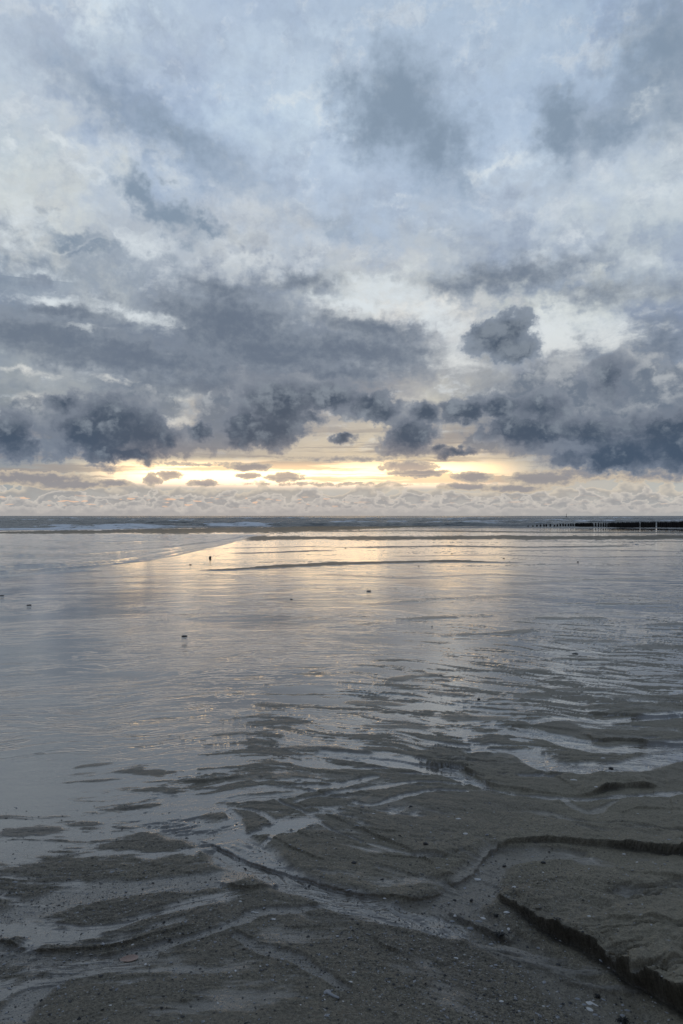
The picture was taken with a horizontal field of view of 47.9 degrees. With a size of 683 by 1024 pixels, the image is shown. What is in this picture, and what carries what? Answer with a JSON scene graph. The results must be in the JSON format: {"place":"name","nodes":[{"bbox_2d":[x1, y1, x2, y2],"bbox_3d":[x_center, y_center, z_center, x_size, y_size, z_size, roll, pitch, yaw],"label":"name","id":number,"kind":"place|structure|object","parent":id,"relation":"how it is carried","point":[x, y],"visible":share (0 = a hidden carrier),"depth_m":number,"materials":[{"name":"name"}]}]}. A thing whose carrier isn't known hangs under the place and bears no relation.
{"place":"outdoors","nodes":[
{"label":"outdoors","id":0,"kind":"place"},
{"bbox_2d":[0,526,682,1023],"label":"beach","id":1,"kind":"structure","parent":0,"point":[290,676],"depth_m":4.81,"materials":[{"name":"grey sand"}]},
{"bbox_2d":[120,954,137,961],"bbox_3d":[-0.768,1.616,2.782,0.066,0.006,0.036,0,6,-18],"label":"shell","id":2,"kind":"object","parent":1,"relation":"on","point":[131,957],"visible":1,"depth_m":2.79},
{"bbox_2d":[326,991,339,998],"bbox_3d":[-0.029,1.606,2.558,0.057,0.005,0.012,0,0,38],"label":"razor shell","id":3,"kind":"object","parent":1,"relation":"on","point":[333,995],"visible":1,"depth_m":2.55},
{"bbox_2d":[0,800,680,1023],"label":"shell grit","id":4,"kind":"object","parent":1,"relation":"on","point":[327,1015],"visible":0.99,"depth_m":2.88,"materials":[{"name":"sand"}]},
{"bbox_2d":[491,931,508,938],"bbox_3d":[0.610,1.621,2.951,0.046,0.020,0.063,0,0,-38],"label":"seaweed clump","id":5,"kind":"object","parent":1,"relation":"on","point":[498,934],"visible":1,"depth_m":2.95,"materials":[{"name":"black plant"}]},
{"bbox_2d":[615,1015,629,1023],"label":"seaweed clump","id":6,"kind":"object","parent":1,"relation":"on","point":[624,1020],"visible":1,"depth_m":2.48,"materials":[{"name":"black plant"}]},
{"bbox_2d":[0,516,682,530],"bbox_3d":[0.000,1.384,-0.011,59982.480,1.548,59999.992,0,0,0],"label":"sea","id":7,"kind":"structure","parent":0,"point":[13,523],"depth_m":148.30,"materials":[{"name":"liquid"}]},
{"bbox_2d":[0,0,682,515],"label":"sky","id":8,"kind":"structure","parent":0,"point":[258,257],"materials":[{"name":"grey"}]}
]}

